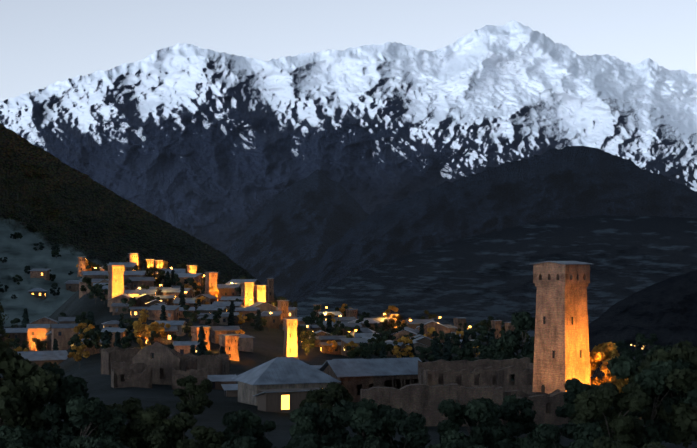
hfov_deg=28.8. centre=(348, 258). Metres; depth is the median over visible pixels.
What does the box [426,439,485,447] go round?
tree
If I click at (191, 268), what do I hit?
tower
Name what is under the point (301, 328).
round tree
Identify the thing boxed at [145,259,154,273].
tower
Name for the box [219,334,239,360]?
tower
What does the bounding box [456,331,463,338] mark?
round tree
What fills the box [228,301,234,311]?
conifer tree
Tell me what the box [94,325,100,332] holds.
conifer tree
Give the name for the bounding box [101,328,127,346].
lit house
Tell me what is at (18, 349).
round tree
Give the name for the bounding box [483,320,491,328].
round tree
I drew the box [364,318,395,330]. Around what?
house
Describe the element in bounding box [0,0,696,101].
sky
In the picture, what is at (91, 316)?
conifer tree
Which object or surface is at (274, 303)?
round tree
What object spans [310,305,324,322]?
round tree
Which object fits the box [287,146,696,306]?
spur
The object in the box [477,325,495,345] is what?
tree
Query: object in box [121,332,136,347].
round tree
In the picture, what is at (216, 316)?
round tree
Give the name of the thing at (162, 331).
round tree
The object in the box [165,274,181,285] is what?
round tree
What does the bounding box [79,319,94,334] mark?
round tree
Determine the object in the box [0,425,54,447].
tree
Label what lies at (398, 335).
house
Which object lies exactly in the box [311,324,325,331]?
house
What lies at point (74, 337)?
round tree
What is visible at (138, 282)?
house
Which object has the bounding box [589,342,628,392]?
round tree
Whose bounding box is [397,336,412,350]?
round tree
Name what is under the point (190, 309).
house
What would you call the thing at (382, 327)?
round tree
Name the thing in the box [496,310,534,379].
round tree
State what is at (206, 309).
house
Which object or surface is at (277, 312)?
house
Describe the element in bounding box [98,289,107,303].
round tree
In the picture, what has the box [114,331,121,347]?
conifer tree
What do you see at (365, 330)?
house
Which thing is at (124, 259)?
conifer tree
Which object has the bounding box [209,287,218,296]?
round tree
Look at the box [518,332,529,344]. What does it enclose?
round tree
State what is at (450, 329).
house
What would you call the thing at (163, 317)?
conifer tree
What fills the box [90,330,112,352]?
round tree
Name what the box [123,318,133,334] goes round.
round tree
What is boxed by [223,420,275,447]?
tree
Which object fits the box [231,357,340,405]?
house
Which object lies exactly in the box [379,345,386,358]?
conifer tree
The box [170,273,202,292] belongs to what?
house
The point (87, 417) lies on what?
round tree
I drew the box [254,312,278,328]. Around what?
house
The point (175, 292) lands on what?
house
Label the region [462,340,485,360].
round tree
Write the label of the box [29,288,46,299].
house
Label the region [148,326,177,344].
house
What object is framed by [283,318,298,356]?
tower
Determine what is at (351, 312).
tower
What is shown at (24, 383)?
round tree
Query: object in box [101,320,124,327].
house
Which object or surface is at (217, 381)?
house
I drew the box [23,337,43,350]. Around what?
round tree
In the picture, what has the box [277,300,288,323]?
tower
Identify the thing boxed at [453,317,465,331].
tower
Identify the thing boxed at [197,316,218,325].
house
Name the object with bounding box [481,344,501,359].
round tree
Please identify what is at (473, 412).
round tree
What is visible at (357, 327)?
round tree
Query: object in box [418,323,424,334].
conifer tree
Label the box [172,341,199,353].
house
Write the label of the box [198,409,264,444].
round tree
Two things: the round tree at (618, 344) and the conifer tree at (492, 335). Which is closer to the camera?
the round tree at (618, 344)
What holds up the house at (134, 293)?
on the ground
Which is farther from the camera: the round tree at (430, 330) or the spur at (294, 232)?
the spur at (294, 232)
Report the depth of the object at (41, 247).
2740.05 m
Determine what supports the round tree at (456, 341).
on the ground
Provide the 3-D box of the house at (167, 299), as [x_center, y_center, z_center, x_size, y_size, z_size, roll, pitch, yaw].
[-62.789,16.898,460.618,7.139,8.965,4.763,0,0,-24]
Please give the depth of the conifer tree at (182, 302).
437.75 m
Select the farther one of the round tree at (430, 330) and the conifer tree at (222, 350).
the round tree at (430, 330)
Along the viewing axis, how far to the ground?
278.06 m
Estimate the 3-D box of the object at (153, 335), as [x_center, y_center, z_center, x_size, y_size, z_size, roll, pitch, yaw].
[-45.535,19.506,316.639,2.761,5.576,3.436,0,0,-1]
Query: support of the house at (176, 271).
on the ground
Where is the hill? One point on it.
(665, 311)
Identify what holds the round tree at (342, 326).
on the ground
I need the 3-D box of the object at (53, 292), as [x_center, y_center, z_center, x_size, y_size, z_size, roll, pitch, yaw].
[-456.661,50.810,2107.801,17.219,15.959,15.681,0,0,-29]
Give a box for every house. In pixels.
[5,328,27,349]
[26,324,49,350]
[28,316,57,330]
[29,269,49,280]
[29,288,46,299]
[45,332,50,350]
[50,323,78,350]
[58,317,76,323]
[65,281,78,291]
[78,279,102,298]
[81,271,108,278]
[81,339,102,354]
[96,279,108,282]
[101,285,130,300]
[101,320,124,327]
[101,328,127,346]
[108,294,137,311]
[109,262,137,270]
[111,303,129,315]
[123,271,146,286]
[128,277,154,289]
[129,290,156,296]
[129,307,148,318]
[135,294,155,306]
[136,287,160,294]
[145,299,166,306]
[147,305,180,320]
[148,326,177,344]
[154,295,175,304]
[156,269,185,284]
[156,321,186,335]
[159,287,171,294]
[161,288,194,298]
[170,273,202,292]
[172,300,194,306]
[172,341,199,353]
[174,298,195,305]
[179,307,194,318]
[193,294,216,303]
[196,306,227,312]
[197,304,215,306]
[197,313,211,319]
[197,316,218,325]
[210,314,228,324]
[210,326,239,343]
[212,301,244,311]
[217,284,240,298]
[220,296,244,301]
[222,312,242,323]
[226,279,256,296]
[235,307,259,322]
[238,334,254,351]
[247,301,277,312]
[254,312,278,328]
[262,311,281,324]
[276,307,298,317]
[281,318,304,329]
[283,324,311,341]
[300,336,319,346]
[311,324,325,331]
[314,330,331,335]
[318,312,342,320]
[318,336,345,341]
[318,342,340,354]
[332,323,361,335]
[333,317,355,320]
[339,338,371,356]
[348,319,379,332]
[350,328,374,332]
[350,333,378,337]
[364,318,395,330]
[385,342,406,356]
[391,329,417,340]
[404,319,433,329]
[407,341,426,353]
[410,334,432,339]
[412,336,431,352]
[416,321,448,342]
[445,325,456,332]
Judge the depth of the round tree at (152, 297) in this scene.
442.82 m
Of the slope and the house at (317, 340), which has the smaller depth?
the house at (317, 340)
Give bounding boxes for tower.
[77,256,85,276]
[107,264,125,306]
[128,253,138,261]
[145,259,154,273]
[154,260,163,278]
[186,265,197,272]
[189,325,210,349]
[204,272,218,300]
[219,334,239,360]
[240,282,254,306]
[254,285,266,302]
[266,278,274,301]
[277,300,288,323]
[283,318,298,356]
[313,304,321,316]
[346,309,357,318]
[387,314,398,327]
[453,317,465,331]
[490,320,501,338]
[504,322,514,332]
[530,261,593,393]
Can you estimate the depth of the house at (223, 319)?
423.40 m
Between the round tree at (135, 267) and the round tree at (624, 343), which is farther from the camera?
the round tree at (135, 267)
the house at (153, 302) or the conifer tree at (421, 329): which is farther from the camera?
the house at (153, 302)
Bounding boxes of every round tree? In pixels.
[0,333,13,347]
[0,340,59,428]
[0,362,88,447]
[9,338,26,351]
[14,346,27,351]
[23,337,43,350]
[39,340,46,350]
[39,395,126,447]
[67,334,82,361]
[67,344,89,367]
[74,323,94,342]
[75,312,87,322]
[76,260,92,270]
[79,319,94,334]
[80,277,91,296]
[83,328,102,354]
[88,283,101,298]
[88,284,101,303]
[90,262,101,270]
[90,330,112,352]
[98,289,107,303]
[102,264,107,270]
[104,343,114,348]
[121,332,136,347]
[122,342,130,348]
[122,403,187,447]
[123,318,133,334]
[124,279,131,285]
[127,299,135,309]
[132,264,142,270]
[133,315,160,343]
[137,332,150,348]
[139,308,148,316]
[145,267,155,277]
[147,296,159,301]
[150,321,170,337]
[151,268,164,286]
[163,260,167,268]
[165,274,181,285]
[172,375,213,426]
[176,263,186,271]
[183,305,200,321]
[183,322,192,340]
[184,277,195,286]
[186,263,200,272]
[193,284,202,295]
[195,296,208,304]
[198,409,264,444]
[201,314,210,324]
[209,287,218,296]
[212,308,222,325]
[234,287,240,295]
[235,329,244,333]
[237,312,246,327]
[271,296,286,306]
[289,301,297,306]
[289,402,345,447]
[297,325,309,348]
[297,330,316,345]
[299,381,355,433]
[302,316,312,323]
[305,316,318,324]
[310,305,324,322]
[314,398,397,447]
[326,313,335,322]
[326,340,337,355]
[332,321,344,332]
[339,304,352,316]
[339,326,350,337]
[344,341,357,351]
[346,325,362,333]
[346,346,363,358]
[355,316,369,327]
[358,312,370,317]
[360,346,373,356]
[363,343,373,353]
[367,337,384,355]
[370,323,385,333]
[372,329,387,340]
[376,348,387,356]
[382,319,389,329]
[384,305,398,317]
[385,341,400,357]
[388,320,396,327]
[388,326,402,333]
[389,315,402,323]
[392,345,406,357]
[393,320,407,328]
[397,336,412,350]
[404,347,413,357]
[413,346,434,361]
[419,310,436,318]
[423,327,434,338]
[429,337,441,351]
[432,331,444,342]
[437,399,503,446]
[443,332,460,354]
[451,346,473,360]
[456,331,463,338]
[457,323,469,330]
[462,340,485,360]
[468,329,476,339]
[472,394,537,447]
[474,323,488,333]
[479,316,494,332]
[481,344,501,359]
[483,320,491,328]
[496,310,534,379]
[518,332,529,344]
[555,378,613,424]
[567,382,651,445]
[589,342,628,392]
[605,355,696,447]
[612,341,627,355]
[618,339,629,353]
[623,348,646,364]
[627,340,696,447]
[646,345,672,355]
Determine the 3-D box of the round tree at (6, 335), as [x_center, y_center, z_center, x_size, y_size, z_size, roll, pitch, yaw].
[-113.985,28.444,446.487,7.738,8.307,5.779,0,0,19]
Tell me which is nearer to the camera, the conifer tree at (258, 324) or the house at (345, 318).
the conifer tree at (258, 324)
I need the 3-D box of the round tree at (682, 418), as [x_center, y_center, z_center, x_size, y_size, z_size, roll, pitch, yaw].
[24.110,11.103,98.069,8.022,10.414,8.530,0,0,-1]
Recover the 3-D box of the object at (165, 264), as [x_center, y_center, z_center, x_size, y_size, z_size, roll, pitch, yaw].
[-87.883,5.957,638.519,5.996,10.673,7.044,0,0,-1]
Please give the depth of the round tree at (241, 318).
418.46 m
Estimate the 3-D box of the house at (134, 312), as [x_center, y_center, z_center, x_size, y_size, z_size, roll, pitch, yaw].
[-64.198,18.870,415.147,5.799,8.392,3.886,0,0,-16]
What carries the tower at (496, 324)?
on the ground
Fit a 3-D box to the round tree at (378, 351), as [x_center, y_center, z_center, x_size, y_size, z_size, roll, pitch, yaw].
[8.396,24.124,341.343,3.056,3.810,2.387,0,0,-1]
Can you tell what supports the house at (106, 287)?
on the ground
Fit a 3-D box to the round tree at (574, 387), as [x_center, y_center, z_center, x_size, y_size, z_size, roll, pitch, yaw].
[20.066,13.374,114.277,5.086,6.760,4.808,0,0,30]
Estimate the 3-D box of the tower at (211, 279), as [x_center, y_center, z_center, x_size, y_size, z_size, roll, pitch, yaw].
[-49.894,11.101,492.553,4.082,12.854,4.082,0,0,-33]
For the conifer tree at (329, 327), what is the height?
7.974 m
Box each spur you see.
[226,169,368,298]
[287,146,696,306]
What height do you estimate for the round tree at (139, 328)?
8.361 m
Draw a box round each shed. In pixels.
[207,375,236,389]
[221,384,237,396]
[310,365,321,369]
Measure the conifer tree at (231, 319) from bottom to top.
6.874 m
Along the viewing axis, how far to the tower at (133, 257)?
556.85 m
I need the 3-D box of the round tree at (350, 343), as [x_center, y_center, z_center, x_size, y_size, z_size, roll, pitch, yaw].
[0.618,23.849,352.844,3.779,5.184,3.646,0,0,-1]
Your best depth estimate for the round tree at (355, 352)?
335.51 m
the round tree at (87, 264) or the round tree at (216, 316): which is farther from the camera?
the round tree at (87, 264)
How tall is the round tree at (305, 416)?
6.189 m
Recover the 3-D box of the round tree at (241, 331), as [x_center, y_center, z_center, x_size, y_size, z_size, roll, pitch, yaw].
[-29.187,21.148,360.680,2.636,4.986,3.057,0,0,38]
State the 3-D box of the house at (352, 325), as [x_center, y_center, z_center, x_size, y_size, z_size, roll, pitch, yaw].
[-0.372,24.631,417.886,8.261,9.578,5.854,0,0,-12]
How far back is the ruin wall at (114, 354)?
261.55 m
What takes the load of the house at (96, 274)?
on the ground
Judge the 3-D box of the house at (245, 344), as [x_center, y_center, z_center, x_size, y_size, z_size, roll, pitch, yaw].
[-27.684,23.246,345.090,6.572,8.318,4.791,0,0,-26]
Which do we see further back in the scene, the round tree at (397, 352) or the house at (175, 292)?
the house at (175, 292)
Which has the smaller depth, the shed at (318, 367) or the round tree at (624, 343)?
the shed at (318, 367)
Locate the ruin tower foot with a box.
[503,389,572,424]
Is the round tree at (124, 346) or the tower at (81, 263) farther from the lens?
the tower at (81, 263)
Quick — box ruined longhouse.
[418,357,533,393]
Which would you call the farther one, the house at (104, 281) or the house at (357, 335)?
the house at (104, 281)
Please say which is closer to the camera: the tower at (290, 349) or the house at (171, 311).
the tower at (290, 349)
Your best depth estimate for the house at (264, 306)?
464.63 m
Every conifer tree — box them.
[20,308,29,327]
[52,339,58,350]
[89,312,95,329]
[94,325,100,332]
[99,330,110,356]
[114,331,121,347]
[118,313,125,326]
[122,254,127,261]
[142,260,147,270]
[160,305,167,320]
[164,275,168,286]
[169,270,176,286]
[178,285,185,297]
[178,294,185,306]
[190,344,195,354]
[196,326,209,355]
[219,346,225,353]
[227,306,235,325]
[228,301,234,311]
[254,309,264,331]
[326,315,332,335]
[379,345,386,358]
[409,343,415,355]
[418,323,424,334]
[429,337,441,361]
[442,335,452,360]
[460,328,470,349]
[487,328,494,346]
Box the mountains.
[0,20,696,254]
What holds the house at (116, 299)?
on the ground
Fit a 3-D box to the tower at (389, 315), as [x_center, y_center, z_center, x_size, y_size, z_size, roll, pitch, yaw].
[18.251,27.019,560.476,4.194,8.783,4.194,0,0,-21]
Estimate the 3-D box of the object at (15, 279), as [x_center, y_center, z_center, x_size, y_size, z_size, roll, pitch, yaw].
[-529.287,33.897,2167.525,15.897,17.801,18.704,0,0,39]
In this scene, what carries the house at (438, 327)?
on the ground
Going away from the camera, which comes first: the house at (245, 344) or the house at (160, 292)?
the house at (245, 344)
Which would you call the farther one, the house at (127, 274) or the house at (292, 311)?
the house at (127, 274)
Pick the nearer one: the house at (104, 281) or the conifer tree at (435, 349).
the conifer tree at (435, 349)
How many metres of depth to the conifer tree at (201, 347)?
300.69 m
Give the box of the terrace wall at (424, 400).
[360,384,502,426]
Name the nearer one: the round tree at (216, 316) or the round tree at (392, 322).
the round tree at (216, 316)
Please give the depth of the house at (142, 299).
445.62 m
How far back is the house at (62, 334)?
379.02 m
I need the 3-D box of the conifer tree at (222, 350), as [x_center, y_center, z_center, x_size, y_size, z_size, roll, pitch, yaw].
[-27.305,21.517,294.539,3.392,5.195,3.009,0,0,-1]
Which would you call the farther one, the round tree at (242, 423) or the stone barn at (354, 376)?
the stone barn at (354, 376)
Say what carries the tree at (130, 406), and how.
on the ground
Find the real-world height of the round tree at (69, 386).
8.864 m
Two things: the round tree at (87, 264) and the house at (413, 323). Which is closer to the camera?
the house at (413, 323)
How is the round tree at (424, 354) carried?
on the ground
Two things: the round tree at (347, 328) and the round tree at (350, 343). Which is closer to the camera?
the round tree at (350, 343)
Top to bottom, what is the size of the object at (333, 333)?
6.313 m
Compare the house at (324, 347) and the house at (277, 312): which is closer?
the house at (324, 347)
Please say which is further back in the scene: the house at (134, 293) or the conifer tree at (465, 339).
the house at (134, 293)
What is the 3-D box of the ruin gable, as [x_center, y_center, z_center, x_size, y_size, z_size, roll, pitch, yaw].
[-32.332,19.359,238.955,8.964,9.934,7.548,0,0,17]
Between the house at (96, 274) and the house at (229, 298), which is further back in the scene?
the house at (96, 274)
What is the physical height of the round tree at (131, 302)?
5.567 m
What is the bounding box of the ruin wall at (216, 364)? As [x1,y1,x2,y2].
[183,353,229,374]
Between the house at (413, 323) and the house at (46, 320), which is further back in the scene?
the house at (46, 320)
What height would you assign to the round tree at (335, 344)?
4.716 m
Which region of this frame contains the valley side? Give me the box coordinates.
[297,215,696,341]
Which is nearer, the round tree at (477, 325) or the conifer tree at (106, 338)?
the conifer tree at (106, 338)
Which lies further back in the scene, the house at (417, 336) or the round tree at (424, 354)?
the house at (417, 336)
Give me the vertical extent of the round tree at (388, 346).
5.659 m
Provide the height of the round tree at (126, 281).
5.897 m
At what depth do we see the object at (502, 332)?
384.95 m
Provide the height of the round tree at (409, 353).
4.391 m
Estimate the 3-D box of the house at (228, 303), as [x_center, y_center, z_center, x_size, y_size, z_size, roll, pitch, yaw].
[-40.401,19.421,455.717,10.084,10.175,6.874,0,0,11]
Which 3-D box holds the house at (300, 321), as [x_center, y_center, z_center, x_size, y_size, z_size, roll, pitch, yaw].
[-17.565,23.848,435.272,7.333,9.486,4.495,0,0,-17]
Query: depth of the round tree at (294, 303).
639.21 m
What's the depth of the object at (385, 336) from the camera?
377.61 m
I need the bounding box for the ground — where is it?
[0,278,696,447]
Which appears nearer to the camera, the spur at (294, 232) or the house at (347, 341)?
the house at (347, 341)
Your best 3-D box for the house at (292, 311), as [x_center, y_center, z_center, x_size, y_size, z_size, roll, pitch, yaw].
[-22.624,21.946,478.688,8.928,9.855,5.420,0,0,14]
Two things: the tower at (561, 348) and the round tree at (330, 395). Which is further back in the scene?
the tower at (561, 348)
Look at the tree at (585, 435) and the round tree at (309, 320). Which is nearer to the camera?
the tree at (585, 435)
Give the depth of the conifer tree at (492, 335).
381.07 m
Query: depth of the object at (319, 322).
407.45 m
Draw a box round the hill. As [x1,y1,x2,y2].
[588,270,696,353]
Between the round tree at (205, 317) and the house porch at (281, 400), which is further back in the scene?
the round tree at (205, 317)
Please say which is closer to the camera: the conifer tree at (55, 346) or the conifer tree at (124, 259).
the conifer tree at (55, 346)
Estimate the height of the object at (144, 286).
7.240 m
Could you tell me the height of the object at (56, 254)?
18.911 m
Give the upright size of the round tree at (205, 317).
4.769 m
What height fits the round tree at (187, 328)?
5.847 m
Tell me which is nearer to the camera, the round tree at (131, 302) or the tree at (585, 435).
the tree at (585, 435)
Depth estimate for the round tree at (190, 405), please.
140.62 m
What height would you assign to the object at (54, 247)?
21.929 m
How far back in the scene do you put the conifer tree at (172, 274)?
509.52 m
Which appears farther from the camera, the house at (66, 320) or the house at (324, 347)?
the house at (66, 320)
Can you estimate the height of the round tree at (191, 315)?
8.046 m
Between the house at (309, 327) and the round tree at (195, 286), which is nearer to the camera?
the house at (309, 327)
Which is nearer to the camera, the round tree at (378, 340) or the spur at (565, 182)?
the round tree at (378, 340)
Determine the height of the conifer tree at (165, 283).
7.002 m
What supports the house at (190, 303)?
on the ground
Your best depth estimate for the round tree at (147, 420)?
96.20 m
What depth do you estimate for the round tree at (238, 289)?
498.09 m
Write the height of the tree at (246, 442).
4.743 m
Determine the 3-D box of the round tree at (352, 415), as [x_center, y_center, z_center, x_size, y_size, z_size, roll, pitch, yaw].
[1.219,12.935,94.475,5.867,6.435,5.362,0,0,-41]
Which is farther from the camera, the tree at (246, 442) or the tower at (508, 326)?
the tower at (508, 326)
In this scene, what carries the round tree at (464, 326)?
on the ground
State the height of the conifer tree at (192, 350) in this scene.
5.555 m
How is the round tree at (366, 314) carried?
on the ground
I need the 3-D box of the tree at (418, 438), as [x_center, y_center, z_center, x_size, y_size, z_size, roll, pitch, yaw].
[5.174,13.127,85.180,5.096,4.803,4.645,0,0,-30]
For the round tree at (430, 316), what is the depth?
640.59 m
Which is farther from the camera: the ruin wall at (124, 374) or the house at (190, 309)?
the house at (190, 309)
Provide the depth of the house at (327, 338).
371.56 m
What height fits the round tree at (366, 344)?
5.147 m
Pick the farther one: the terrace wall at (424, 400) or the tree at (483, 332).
the tree at (483, 332)
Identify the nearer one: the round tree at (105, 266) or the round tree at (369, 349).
the round tree at (369, 349)
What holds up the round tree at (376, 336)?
on the ground
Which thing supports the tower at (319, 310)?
on the ground
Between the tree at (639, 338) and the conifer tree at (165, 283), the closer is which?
the tree at (639, 338)
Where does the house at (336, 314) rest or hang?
on the ground
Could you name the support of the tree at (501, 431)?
on the ground
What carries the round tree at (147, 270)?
on the ground
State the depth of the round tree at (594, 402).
93.90 m
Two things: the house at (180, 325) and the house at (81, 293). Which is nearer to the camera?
the house at (180, 325)
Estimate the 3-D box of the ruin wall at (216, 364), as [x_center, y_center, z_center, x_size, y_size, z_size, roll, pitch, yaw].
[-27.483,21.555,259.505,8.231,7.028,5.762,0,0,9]
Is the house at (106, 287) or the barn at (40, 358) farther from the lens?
the house at (106, 287)
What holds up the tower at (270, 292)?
on the ground
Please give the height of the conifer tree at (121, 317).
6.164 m
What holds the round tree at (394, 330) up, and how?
on the ground
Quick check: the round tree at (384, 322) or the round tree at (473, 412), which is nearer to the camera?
the round tree at (473, 412)
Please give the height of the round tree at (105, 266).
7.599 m
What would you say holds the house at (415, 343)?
on the ground
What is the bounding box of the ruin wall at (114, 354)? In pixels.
[101,346,139,374]
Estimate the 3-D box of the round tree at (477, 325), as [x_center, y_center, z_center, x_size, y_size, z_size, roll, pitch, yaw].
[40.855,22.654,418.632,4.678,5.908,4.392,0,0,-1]
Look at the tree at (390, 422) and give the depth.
91.28 m
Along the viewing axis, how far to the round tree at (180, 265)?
637.61 m
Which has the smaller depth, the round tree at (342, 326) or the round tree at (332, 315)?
the round tree at (342, 326)
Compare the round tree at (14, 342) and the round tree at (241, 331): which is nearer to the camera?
the round tree at (241, 331)
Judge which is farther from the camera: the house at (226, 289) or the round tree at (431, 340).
the house at (226, 289)
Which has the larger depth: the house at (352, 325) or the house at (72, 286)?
the house at (72, 286)
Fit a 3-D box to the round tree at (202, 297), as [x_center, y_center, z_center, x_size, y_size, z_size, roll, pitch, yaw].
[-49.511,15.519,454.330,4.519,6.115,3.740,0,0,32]
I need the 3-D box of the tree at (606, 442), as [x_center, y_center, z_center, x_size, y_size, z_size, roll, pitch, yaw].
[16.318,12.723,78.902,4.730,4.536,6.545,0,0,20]
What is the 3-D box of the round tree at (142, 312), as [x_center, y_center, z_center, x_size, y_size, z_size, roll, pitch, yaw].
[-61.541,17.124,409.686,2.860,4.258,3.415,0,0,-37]
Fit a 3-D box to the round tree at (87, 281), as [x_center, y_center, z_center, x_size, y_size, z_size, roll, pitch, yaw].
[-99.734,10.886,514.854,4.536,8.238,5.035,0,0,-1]
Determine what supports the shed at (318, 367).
on the ground
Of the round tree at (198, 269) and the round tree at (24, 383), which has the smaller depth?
the round tree at (24, 383)
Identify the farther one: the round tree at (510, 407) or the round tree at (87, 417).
the round tree at (510, 407)
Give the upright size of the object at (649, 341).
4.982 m
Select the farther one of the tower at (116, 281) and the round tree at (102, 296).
the round tree at (102, 296)
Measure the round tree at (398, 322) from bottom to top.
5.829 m
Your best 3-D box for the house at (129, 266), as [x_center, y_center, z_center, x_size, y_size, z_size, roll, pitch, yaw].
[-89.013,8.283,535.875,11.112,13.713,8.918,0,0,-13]
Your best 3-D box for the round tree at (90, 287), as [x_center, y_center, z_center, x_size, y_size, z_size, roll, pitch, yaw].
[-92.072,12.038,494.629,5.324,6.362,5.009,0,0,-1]
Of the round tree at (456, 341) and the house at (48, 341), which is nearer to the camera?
the round tree at (456, 341)
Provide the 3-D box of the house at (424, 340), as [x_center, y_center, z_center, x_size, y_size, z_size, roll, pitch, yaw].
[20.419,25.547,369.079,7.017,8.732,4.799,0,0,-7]
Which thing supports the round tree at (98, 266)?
on the ground
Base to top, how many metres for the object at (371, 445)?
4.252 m
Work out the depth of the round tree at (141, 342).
308.43 m
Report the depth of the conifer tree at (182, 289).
464.81 m
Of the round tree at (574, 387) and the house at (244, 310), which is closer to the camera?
the round tree at (574, 387)
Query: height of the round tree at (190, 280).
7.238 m
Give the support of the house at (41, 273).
on the slope
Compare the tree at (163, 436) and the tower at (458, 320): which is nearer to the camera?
the tree at (163, 436)
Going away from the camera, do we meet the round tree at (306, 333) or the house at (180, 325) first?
the round tree at (306, 333)
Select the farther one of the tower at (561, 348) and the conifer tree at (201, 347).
the conifer tree at (201, 347)
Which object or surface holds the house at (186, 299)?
on the ground
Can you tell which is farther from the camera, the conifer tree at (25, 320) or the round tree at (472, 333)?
the conifer tree at (25, 320)
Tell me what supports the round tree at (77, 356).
on the ground
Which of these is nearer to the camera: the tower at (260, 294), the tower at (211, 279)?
the tower at (260, 294)
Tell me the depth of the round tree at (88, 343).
324.27 m
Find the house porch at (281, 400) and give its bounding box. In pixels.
[253,388,321,412]
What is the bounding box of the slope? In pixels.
[0,123,297,326]
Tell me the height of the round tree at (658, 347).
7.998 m
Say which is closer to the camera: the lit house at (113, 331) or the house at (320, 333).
the lit house at (113, 331)
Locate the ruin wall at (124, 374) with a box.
[111,362,151,387]
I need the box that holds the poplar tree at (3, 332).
[0,300,8,337]
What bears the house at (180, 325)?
on the ground
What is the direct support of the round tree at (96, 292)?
on the ground
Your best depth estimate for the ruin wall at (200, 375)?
228.16 m
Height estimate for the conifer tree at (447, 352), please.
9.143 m
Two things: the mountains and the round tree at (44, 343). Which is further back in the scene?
the mountains
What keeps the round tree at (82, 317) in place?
on the ground
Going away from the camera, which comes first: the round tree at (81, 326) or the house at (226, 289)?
the round tree at (81, 326)
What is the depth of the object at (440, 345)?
340.02 m
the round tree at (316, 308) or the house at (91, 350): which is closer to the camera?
the house at (91, 350)
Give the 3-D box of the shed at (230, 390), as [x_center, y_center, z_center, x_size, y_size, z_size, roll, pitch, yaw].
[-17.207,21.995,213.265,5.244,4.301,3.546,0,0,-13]
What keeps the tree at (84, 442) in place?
on the ground
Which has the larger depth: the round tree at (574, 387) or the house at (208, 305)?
the house at (208, 305)
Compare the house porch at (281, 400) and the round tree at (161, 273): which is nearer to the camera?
the house porch at (281, 400)
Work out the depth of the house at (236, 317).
429.64 m
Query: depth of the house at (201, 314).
428.62 m
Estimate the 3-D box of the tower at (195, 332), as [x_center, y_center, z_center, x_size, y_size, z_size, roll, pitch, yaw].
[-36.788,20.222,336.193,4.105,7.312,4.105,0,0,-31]
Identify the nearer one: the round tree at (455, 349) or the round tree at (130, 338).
the round tree at (455, 349)
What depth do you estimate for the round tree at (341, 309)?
638.99 m
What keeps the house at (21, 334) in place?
on the ground
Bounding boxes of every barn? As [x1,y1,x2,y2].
[17,350,67,369]
[319,357,421,401]
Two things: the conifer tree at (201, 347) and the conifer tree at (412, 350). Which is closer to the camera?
the conifer tree at (201, 347)
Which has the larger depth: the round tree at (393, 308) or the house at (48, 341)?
the round tree at (393, 308)
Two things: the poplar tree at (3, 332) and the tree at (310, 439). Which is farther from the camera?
the poplar tree at (3, 332)
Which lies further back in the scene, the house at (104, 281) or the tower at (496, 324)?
the tower at (496, 324)
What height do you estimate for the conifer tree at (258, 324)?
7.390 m
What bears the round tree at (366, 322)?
on the ground
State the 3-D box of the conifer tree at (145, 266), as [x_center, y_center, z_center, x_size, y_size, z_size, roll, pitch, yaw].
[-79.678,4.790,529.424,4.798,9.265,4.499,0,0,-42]
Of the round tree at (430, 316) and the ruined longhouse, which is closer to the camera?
the ruined longhouse
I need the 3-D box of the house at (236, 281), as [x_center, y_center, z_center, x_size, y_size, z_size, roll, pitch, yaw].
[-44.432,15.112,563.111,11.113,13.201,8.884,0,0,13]
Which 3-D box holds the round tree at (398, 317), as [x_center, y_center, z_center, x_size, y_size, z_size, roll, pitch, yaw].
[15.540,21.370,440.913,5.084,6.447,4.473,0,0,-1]
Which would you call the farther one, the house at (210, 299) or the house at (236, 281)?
the house at (236, 281)
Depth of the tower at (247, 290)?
480.13 m
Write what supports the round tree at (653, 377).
on the ground
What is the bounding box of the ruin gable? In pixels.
[133,341,196,384]
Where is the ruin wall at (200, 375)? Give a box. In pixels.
[172,368,207,389]
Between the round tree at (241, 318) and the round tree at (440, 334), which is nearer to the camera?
the round tree at (440, 334)

